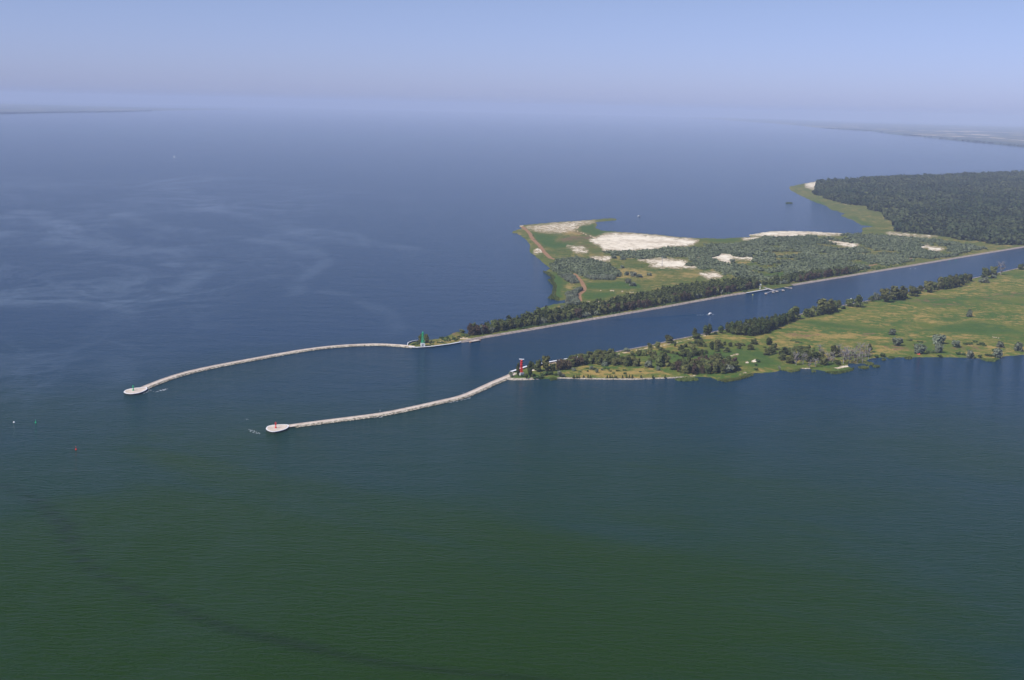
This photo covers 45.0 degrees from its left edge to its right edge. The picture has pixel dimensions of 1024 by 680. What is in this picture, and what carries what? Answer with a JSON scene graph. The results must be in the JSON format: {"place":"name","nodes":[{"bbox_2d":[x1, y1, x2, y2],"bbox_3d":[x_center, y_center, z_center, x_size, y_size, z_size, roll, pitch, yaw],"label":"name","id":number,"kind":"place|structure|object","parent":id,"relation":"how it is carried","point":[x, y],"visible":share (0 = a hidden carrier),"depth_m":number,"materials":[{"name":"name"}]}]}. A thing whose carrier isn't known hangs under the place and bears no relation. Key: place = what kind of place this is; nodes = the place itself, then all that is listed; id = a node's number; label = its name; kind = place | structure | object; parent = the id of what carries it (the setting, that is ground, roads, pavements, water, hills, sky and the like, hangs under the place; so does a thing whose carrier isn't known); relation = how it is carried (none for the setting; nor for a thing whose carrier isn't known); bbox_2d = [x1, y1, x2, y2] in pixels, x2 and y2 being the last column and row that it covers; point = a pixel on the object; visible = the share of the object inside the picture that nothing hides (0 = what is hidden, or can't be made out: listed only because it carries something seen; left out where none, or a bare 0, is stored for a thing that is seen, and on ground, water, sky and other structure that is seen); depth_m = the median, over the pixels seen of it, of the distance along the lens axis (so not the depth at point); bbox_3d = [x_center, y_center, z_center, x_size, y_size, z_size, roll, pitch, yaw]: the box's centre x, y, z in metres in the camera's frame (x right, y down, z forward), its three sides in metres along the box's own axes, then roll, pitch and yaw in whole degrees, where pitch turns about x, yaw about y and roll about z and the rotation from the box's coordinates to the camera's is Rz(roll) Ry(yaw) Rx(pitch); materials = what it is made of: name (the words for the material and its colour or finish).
{"place":"outdoors","nodes":[
{"label":"outdoors","id":0,"kind":"place"},
{"bbox_2d":[0,104,230,113],"bbox_3d":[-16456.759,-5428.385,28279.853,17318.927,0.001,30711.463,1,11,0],"label":"shore","id":1,"kind":"structure","parent":0,"point":[18,107],"depth_m":31784.76,"materials":[{"name":"blue"}]},
{"bbox_2d":[0,110,151,113],"bbox_3d":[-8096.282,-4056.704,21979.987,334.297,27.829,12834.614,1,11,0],"label":"woodland","id":2,"kind":"object","parent":1,"relation":"on","point":[70,111],"visible":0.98,"depth_m":22327.51,"materials":[{"name":"blue"}]},
{"bbox_2d":[0,101,1023,679],"bbox_3d":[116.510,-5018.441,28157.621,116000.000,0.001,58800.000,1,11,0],"label":"water","id":3,"kind":"structure","parent":0,"point":[856,523],"depth_m":1154.30,"materials":[{"name":"blue liquid"}]},
{"bbox_2d":[124,343,414,394],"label":"breakwater","id":4,"kind":"object","parent":3,"relation":"in","point":[139,390],"visible":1,"depth_m":1432.95,"materials":[{"name":"concrete"}]},
{"bbox_2d":[266,373,516,432],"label":"breakwater","id":5,"kind":"object","parent":3,"relation":"in","point":[285,427],"visible":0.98,"depth_m":1216.00,"materials":[{"name":"concrete"}]},
{"bbox_2d":[408,342,460,347],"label":"quay wall","id":6,"kind":"structure","parent":3,"relation":"in","point":[437,345],"depth_m":1557.83,"materials":[{"name":"white concrete"}]},
{"bbox_2d":[628,331,669,348],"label":"wake","id":7,"kind":"object","parent":3,"relation":"on","point":[648,340],"visible":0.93,"depth_m":1631.53,"materials":[{"name":"liquid"}]},
{"bbox_2d":[635,315,710,347],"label":"wake","id":8,"kind":"object","parent":3,"relation":"on","point":[661,336],"visible":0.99,"depth_m":1694.04,"materials":[{"name":"liquid"}]},
{"bbox_2d":[676,377,698,381],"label":"reed bed","id":9,"kind":"object","parent":3,"relation":"in","point":[686,379],"visible":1,"depth_m":1397.77,"materials":[{"name":"green plant"}]},
{"bbox_2d":[717,373,753,381],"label":"reed bed","id":10,"kind":"object","parent":3,"relation":"in","point":[736,378],"visible":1,"depth_m":1406.58,"materials":[{"name":"green plant"}]},
{"bbox_2d":[614,268,1017,351],"bbox_3d":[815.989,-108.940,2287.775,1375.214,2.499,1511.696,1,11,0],"label":"revetment","id":11,"kind":"object","parent":3,"relation":"in","point":[799,314],"visible":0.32,"depth_m":1655.13,"materials":[{"name":"grey stone"}]},
{"bbox_2d":[825,367,853,373],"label":"reed bed","id":12,"kind":"object","parent":3,"relation":"in","point":[842,371],"visible":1,"depth_m":1458.05,"materials":[{"name":"green plant"}]},
{"bbox_2d":[981,357,999,361],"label":"reed bed","id":13,"kind":"object","parent":3,"relation":"in","point":[992,359],"visible":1,"depth_m":1551.51,"materials":[{"name":"green plant"}]},
{"bbox_2d":[0,0,1023,124],"label":"sky","id":14,"kind":"structure","parent":0,"point":[932,61],"materials":[{"name":"blue"}]},
{"bbox_2d":[409,180,1023,346],"bbox_3d":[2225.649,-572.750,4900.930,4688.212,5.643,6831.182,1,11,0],"label":"heath","id":15,"kind":"object","parent":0,"point":[584,239],"visible":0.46,"depth_m":2686.86,"materials":[{"name":"green plant"}]},
{"bbox_2d":[423,334,428,342],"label":"broadleaf tree","id":16,"kind":"object","parent":15,"relation":"on","point":[426,338],"visible":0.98,"depth_m":1572.54,"materials":[{"name":"green plant"}]},
{"bbox_2d":[468,326,475,335],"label":"brown leaf tree","id":17,"kind":"object","parent":15,"relation":"on","point":[472,331],"visible":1,"depth_m":1630.77,"materials":[{"name":"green plant"}]},
{"bbox_2d":[475,325,479,334],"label":"brown leaf tree","id":18,"kind":"object","parent":15,"relation":"on","point":[477,329],"visible":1,"depth_m":1636.89,"materials":[{"name":"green plant"}]},
{"bbox_2d":[543,271,558,300],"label":"reed bed","id":19,"kind":"object","parent":15,"relation":"on","point":[554,288],"visible":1,"depth_m":2094.18,"materials":[{"name":"green plant"}]},
{"bbox_2d":[575,309,580,317],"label":"brown leaf tree","id":20,"kind":"object","parent":15,"relation":"on","point":[578,311],"visible":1,"depth_m":1780.93,"materials":[{"name":"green plant"}]},
{"bbox_2d":[460,292,745,342],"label":"revetment","id":21,"kind":"object","parent":15,"relation":"on","point":[547,326],"visible":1,"depth_m":1785.53,"materials":[{"name":"grey stone"}]},
{"bbox_2d":[416,263,905,344],"bbox_3d":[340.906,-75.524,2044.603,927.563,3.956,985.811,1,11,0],"label":"undergrowth","id":22,"kind":"object","parent":15,"relation":"on","point":[575,318],"visible":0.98,"depth_m":1836.25,"materials":[{"name":"green plant"}]},
{"bbox_2d":[472,264,859,329],"bbox_3d":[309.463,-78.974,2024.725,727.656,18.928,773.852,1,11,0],"label":"tree belt","id":23,"kind":"object","parent":15,"relation":"on","point":[663,292],"visible":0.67,"depth_m":2000.39,"materials":[{"name":"green plant"}]},
{"bbox_2d":[533,232,987,280],"bbox_3d":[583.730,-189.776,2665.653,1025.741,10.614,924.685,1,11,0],"label":"willow thicket","id":24,"kind":"object","parent":15,"relation":"on","point":[808,258],"visible":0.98,"depth_m":2612.89,"materials":[{"name":"green plant"}]},
{"bbox_2d":[790,246,1023,285],"bbox_3d":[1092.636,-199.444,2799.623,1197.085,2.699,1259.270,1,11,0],"label":"revetment","id":25,"kind":"object","parent":15,"relation":"on","point":[807,282],"visible":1,"depth_m":2472.58,"materials":[{"name":"grey stone"}]},
{"bbox_2d":[812,170,1023,244],"bbox_3d":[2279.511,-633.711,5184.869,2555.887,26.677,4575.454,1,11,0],"label":"forest","id":26,"kind":"object","parent":15,"relation":"on","point":[987,207],"visible":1,"depth_m":4203.52,"materials":[{"name":"green plant"}]},
{"bbox_2d":[511,267,1023,379],"bbox_3d":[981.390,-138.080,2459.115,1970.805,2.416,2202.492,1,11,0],"label":"meadow","id":27,"kind":"structure","parent":0,"point":[996,305],"depth_m":1717.50,"materials":[{"name":"green plant"}]},
{"bbox_2d":[519,359,523,374],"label":"light tower","id":28,"kind":"structure","parent":27,"relation":"on","point":[521,371],"depth_m":1397.12,"materials":[{"name":"red paint"}]},
{"bbox_2d":[507,377,539,379],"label":"revetment","id":29,"kind":"object","parent":27,"relation":"on","point":[523,378],"visible":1,"depth_m":1380.75,"materials":[{"name":"grey stone"}]},
{"bbox_2d":[527,361,532,377],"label":"poplar tree","id":30,"kind":"object","parent":27,"relation":"on","point":[529,367],"visible":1,"depth_m":1381.94,"materials":[{"name":"green plant"}]},
{"bbox_2d":[534,359,541,371],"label":"broadleaf tree","id":31,"kind":"object","parent":27,"relation":"on","point":[537,366],"visible":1,"depth_m":1417.72,"materials":[{"name":"green plant"}]},
{"bbox_2d":[542,356,549,370],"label":"broadleaf tree","id":32,"kind":"object","parent":27,"relation":"on","point":[545,362],"visible":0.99,"depth_m":1417.46,"materials":[{"name":"green plant"}]},
{"bbox_2d":[549,363,555,370],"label":"broadleaf tree","id":33,"kind":"object","parent":27,"relation":"on","point":[552,366],"visible":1,"depth_m":1422.22,"materials":[{"name":"green plant"}]},
{"bbox_2d":[558,361,565,369],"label":"brown leaf tree","id":34,"kind":"object","parent":27,"relation":"on","point":[562,366],"visible":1,"depth_m":1428.54,"materials":[{"name":"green plant"}]},
{"bbox_2d":[566,360,571,369],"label":"brown leaf tree","id":35,"kind":"object","parent":27,"relation":"on","point":[568,363],"visible":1,"depth_m":1432.15,"materials":[{"name":"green plant"}]},
{"bbox_2d":[579,356,583,365],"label":"brown leaf tree","id":36,"kind":"object","parent":27,"relation":"on","point":[581,360],"visible":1,"depth_m":1455.33,"materials":[{"name":"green plant"}]},
{"bbox_2d":[557,376,683,379],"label":"revetment","id":37,"kind":"object","parent":27,"relation":"on","point":[618,378],"visible":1,"depth_m":1393.97,"materials":[{"name":"grey stone"}]},
{"bbox_2d":[624,357,629,365],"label":"broadleaf tree","id":38,"kind":"object","parent":27,"relation":"on","point":[627,361],"visible":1,"depth_m":1455.74,"materials":[{"name":"green plant"}]},
{"bbox_2d":[644,360,652,367],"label":"willow tree","id":39,"kind":"object","parent":27,"relation":"on","point":[647,363],"visible":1,"depth_m":1451.57,"materials":[{"name":"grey plant"}]},
{"bbox_2d":[655,353,664,366],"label":"broadleaf tree","id":40,"kind":"object","parent":27,"relation":"on","point":[659,360],"visible":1,"depth_m":1458.83,"materials":[{"name":"green plant"}]},
{"bbox_2d":[663,352,670,366],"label":"broadleaf tree","id":41,"kind":"object","parent":27,"relation":"on","point":[667,358],"visible":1,"depth_m":1461.33,"materials":[{"name":"green plant"}]},
{"bbox_2d":[665,335,673,342],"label":"broadleaf tree","id":42,"kind":"object","parent":27,"relation":"on","point":[669,338],"visible":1,"depth_m":1610.28,"materials":[{"name":"green plant"}]},
{"bbox_2d":[675,361,681,371],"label":"brown leaf tree","id":43,"kind":"object","parent":27,"relation":"on","point":[678,364],"visible":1,"depth_m":1435.30,"materials":[{"name":"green plant"}]},
{"bbox_2d":[678,349,689,355],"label":"broadleaf tree","id":44,"kind":"object","parent":27,"relation":"on","point":[683,352],"visible":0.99,"depth_m":1521.19,"materials":[{"name":"green plant"}]},
{"bbox_2d":[697,339,704,346],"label":"broadleaf tree","id":45,"kind":"object","parent":27,"relation":"on","point":[700,342],"visible":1,"depth_m":1589.75,"materials":[{"name":"green plant"}]},
{"bbox_2d":[703,325,708,334],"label":"poplar tree","id":46,"kind":"object","parent":27,"relation":"on","point":[705,330],"visible":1,"depth_m":1674.73,"materials":[{"name":"green plant"}]},
{"bbox_2d":[704,365,710,373],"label":"broadleaf tree","id":47,"kind":"object","parent":27,"relation":"on","point":[707,369],"visible":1,"depth_m":1426.25,"materials":[{"name":"green plant"}]},
{"bbox_2d":[712,362,718,372],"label":"broadleaf tree","id":48,"kind":"object","parent":27,"relation":"on","point":[715,367],"visible":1,"depth_m":1428.81,"materials":[{"name":"green plant"}]},
{"bbox_2d":[714,339,723,347],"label":"broadleaf tree","id":49,"kind":"object","parent":27,"relation":"on","point":[718,344],"visible":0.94,"depth_m":1577.44,"materials":[{"name":"green plant"}]},
{"bbox_2d":[719,365,725,373],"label":"broadleaf tree","id":50,"kind":"object","parent":27,"relation":"on","point":[722,369],"visible":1,"depth_m":1430.06,"materials":[{"name":"green plant"}]},
{"bbox_2d":[723,364,734,372],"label":"willow tree","id":51,"kind":"object","parent":27,"relation":"on","point":[728,368],"visible":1,"depth_m":1434.34,"materials":[{"name":"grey plant"}]},
{"bbox_2d":[763,348,771,354],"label":"broadleaf tree","id":52,"kind":"object","parent":27,"relation":"on","point":[767,351],"visible":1,"depth_m":1544.07,"materials":[{"name":"green plant"}]},
{"bbox_2d":[777,354,786,360],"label":"broadleaf tree","id":53,"kind":"object","parent":27,"relation":"on","point":[781,357],"visible":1,"depth_m":1514.20,"materials":[{"name":"green plant"}]},
{"bbox_2d":[778,347,788,354],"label":"broadleaf tree","id":54,"kind":"object","parent":27,"relation":"on","point":[784,350],"visible":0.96,"depth_m":1546.89,"materials":[{"name":"green plant"}]},
{"bbox_2d":[786,355,793,363],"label":"broadleaf tree","id":55,"kind":"object","parent":27,"relation":"on","point":[789,359],"visible":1,"depth_m":1497.14,"materials":[{"name":"green plant"}]},
{"bbox_2d":[788,346,795,354],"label":"broadleaf tree","id":56,"kind":"object","parent":27,"relation":"on","point":[791,350],"visible":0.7,"depth_m":1545.28,"materials":[{"name":"green plant"}]},
{"bbox_2d":[789,306,800,318],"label":"broadleaf tree","id":57,"kind":"object","parent":27,"relation":"on","point":[796,310],"visible":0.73,"depth_m":1814.21,"materials":[{"name":"green plant"}]},
{"bbox_2d":[802,345,810,354],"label":"broadleaf tree","id":58,"kind":"object","parent":27,"relation":"on","point":[806,349],"visible":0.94,"depth_m":1552.86,"materials":[{"name":"green plant"}]},
{"bbox_2d":[803,308,811,316],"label":"broadleaf tree","id":59,"kind":"object","parent":27,"relation":"on","point":[806,311],"visible":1,"depth_m":1836.21,"materials":[{"name":"green plant"}]},
{"bbox_2d":[804,353,812,361],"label":"broadleaf tree","id":60,"kind":"object","parent":27,"relation":"on","point":[809,357],"visible":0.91,"depth_m":1506.88,"materials":[{"name":"green plant"}]},
{"bbox_2d":[809,306,815,315],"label":"broadleaf tree","id":61,"kind":"object","parent":27,"relation":"on","point":[812,309],"visible":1,"depth_m":1845.88,"materials":[{"name":"green plant"}]},
{"bbox_2d":[812,351,820,359],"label":"broadleaf tree","id":62,"kind":"object","parent":27,"relation":"on","point":[814,354],"visible":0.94,"depth_m":1518.74,"materials":[{"name":"green plant"}]},
{"bbox_2d":[816,306,822,314],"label":"broadleaf tree","id":63,"kind":"object","parent":27,"relation":"on","point":[818,310],"visible":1,"depth_m":1858.10,"materials":[{"name":"green plant"}]},
{"bbox_2d":[816,298,830,313],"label":"broadleaf tree","id":64,"kind":"object","parent":27,"relation":"on","point":[823,305],"visible":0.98,"depth_m":1863.59,"materials":[{"name":"green plant"}]},
{"bbox_2d":[819,355,828,364],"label":"broadleaf tree","id":65,"kind":"object","parent":27,"relation":"on","point":[823,360],"visible":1,"depth_m":1491.17,"materials":[{"name":"green plant"}]},
{"bbox_2d":[825,299,835,312],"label":"broadleaf tree","id":66,"kind":"object","parent":27,"relation":"on","point":[830,302],"visible":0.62,"depth_m":1880.03,"materials":[{"name":"green plant"}]},
{"bbox_2d":[830,345,839,356],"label":"broadleaf tree","id":67,"kind":"object","parent":27,"relation":"on","point":[834,348],"visible":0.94,"depth_m":1542.59,"materials":[{"name":"green plant"}]},
{"bbox_2d":[838,348,849,363],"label":"bare tree","id":68,"kind":"object","parent":27,"relation":"on","point":[845,357],"visible":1,"depth_m":1505.12,"materials":[{"name":"grey plant"}]},
{"bbox_2d":[845,298,854,306],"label":"broadleaf tree","id":69,"kind":"object","parent":27,"relation":"on","point":[849,302],"visible":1,"depth_m":1952.53,"materials":[{"name":"green plant"}]},
{"bbox_2d":[854,295,863,307],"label":"broadleaf tree","id":70,"kind":"object","parent":27,"relation":"on","point":[858,300],"visible":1,"depth_m":1942.90,"materials":[{"name":"green plant"}]},
{"bbox_2d":[855,342,865,356],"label":"bare tree","id":71,"kind":"object","parent":27,"relation":"on","point":[859,349],"visible":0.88,"depth_m":1547.03,"materials":[{"name":"grey plant"}]},
{"bbox_2d":[873,292,879,299],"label":"willow tree","id":72,"kind":"object","parent":27,"relation":"on","point":[877,296],"visible":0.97,"depth_m":2025.54,"materials":[{"name":"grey plant"}]},
{"bbox_2d":[879,288,891,301],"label":"broadleaf tree","id":73,"kind":"object","parent":27,"relation":"on","point":[884,295],"visible":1,"depth_m":2001.43,"materials":[{"name":"green plant"}]},
{"bbox_2d":[888,328,895,334],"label":"willow tree","id":74,"kind":"object","parent":27,"relation":"on","point":[892,331],"visible":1,"depth_m":1703.54,"materials":[{"name":"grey plant"}]},
{"bbox_2d":[889,285,902,299],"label":"broadleaf tree","id":75,"kind":"object","parent":27,"relation":"on","point":[895,293],"visible":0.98,"depth_m":2022.29,"materials":[{"name":"green plant"}]},
{"bbox_2d":[892,337,903,345],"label":"willow tree","id":76,"kind":"object","parent":27,"relation":"on","point":[897,341],"visible":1,"depth_m":1624.56,"materials":[{"name":"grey plant"}]},
{"bbox_2d":[897,285,907,298],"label":"broadleaf tree","id":77,"kind":"object","parent":27,"relation":"on","point":[904,290],"visible":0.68,"depth_m":2039.30,"materials":[{"name":"green plant"}]},
{"bbox_2d":[908,285,918,295],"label":"broadleaf tree","id":78,"kind":"object","parent":27,"relation":"on","point":[913,291],"visible":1,"depth_m":2076.51,"materials":[{"name":"green plant"}]},
{"bbox_2d":[914,344,926,353],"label":"willow tree","id":79,"kind":"object","parent":27,"relation":"on","point":[921,348],"visible":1,"depth_m":1574.68,"materials":[{"name":"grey plant"}]},
{"bbox_2d":[924,281,932,291],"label":"broadleaf tree","id":80,"kind":"object","parent":27,"relation":"on","point":[927,285],"visible":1,"depth_m":2125.22,"materials":[{"name":"green plant"}]},
{"bbox_2d":[931,281,937,289],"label":"broadleaf tree","id":81,"kind":"object","parent":27,"relation":"on","point":[934,285],"visible":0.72,"depth_m":2153.52,"materials":[{"name":"green plant"}]},
{"bbox_2d":[932,334,945,343],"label":"willow tree","id":82,"kind":"object","parent":27,"relation":"on","point":[937,338],"visible":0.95,"depth_m":1644.84,"materials":[{"name":"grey plant"}]},
{"bbox_2d":[934,342,943,351],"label":"willow tree","id":83,"kind":"object","parent":27,"relation":"on","point":[939,346],"visible":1,"depth_m":1584.83,"materials":[{"name":"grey plant"}]},
{"bbox_2d":[937,276,945,288],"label":"broadleaf tree","id":84,"kind":"object","parent":27,"relation":"on","point":[941,284],"visible":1,"depth_m":2162.40,"materials":[{"name":"green plant"}]},
{"bbox_2d":[942,277,948,288],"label":"broadleaf tree","id":85,"kind":"object","parent":27,"relation":"on","point":[946,280],"visible":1,"depth_m":2169.05,"materials":[{"name":"green plant"}]},
{"bbox_2d":[946,275,954,287],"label":"broadleaf tree","id":86,"kind":"object","parent":27,"relation":"on","point":[951,280],"visible":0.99,"depth_m":2183.04,"materials":[{"name":"green plant"}]},
{"bbox_2d":[951,340,960,347],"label":"willow tree","id":87,"kind":"object","parent":27,"relation":"on","point":[955,343],"visible":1,"depth_m":1623.93,"materials":[{"name":"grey plant"}]},
{"bbox_2d":[952,273,960,286],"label":"broadleaf tree","id":88,"kind":"object","parent":27,"relation":"on","point":[957,280],"visible":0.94,"depth_m":2197.15,"materials":[{"name":"green plant"}]},
{"bbox_2d":[958,274,964,284],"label":"broadleaf tree","id":89,"kind":"object","parent":27,"relation":"on","point":[961,277],"visible":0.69,"depth_m":2217.68,"materials":[{"name":"green plant"}]},
{"bbox_2d":[963,273,968,283],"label":"broadleaf tree","id":90,"kind":"object","parent":27,"relation":"on","point":[966,278],"visible":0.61,"depth_m":2250.96,"materials":[{"name":"green plant"}]},
{"bbox_2d":[966,350,974,358],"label":"willow tree","id":91,"kind":"object","parent":27,"relation":"on","point":[970,354],"visible":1,"depth_m":1557.63,"materials":[{"name":"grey plant"}]},
{"bbox_2d":[978,276,988,282],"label":"willow tree","id":92,"kind":"object","parent":27,"relation":"on","point":[984,279],"visible":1,"depth_m":2266.93,"materials":[{"name":"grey plant"}]},
{"bbox_2d":[980,267,991,277],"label":"broadleaf tree","id":93,"kind":"object","parent":27,"relation":"on","point":[986,272],"visible":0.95,"depth_m":2326.82,"materials":[{"name":"green plant"}]},
{"bbox_2d":[990,266,997,274],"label":"broadleaf tree","id":94,"kind":"object","parent":27,"relation":"on","point":[993,270],"visible":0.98,"depth_m":2378.24,"materials":[{"name":"green plant"}]},
{"bbox_2d":[992,348,1002,357],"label":"willow tree","id":95,"kind":"object","parent":27,"relation":"on","point":[997,352],"visible":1,"depth_m":1565.40,"materials":[{"name":"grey plant"}]},
{"bbox_2d":[996,341,1004,347],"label":"willow tree","id":96,"kind":"object","parent":27,"relation":"on","point":[1000,344],"visible":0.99,"depth_m":1631.51,"materials":[{"name":"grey plant"}]},
{"bbox_2d":[1014,342,1022,351],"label":"willow tree","id":97,"kind":"object","parent":27,"relation":"on","point":[1018,346],"visible":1,"depth_m":1609.38,"materials":[{"name":"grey plant"}]},
{"bbox_2d":[702,118,1023,143],"bbox_3d":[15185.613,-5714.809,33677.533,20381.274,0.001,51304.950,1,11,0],"label":"shore","id":98,"kind":"structure","parent":0,"point":[1016,134],"depth_m":29342.47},
{"bbox_2d":[823,127,921,136],"bbox_3d":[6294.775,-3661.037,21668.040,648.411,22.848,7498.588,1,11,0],"label":"woodland","id":99,"kind":"object","parent":98,"relation":"on","point":[876,131],"visible":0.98,"depth_m":21412.86,"materials":[{"name":"plant"}]},
{"bbox_2d":[922,136,1023,146],"bbox_3d":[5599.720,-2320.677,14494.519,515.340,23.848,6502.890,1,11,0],"label":"woodland","id":100,"kind":"object","parent":98,"relation":"on","point":[1002,143],"visible":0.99,"depth_m":14913.92,"materials":[{"name":"plant"}]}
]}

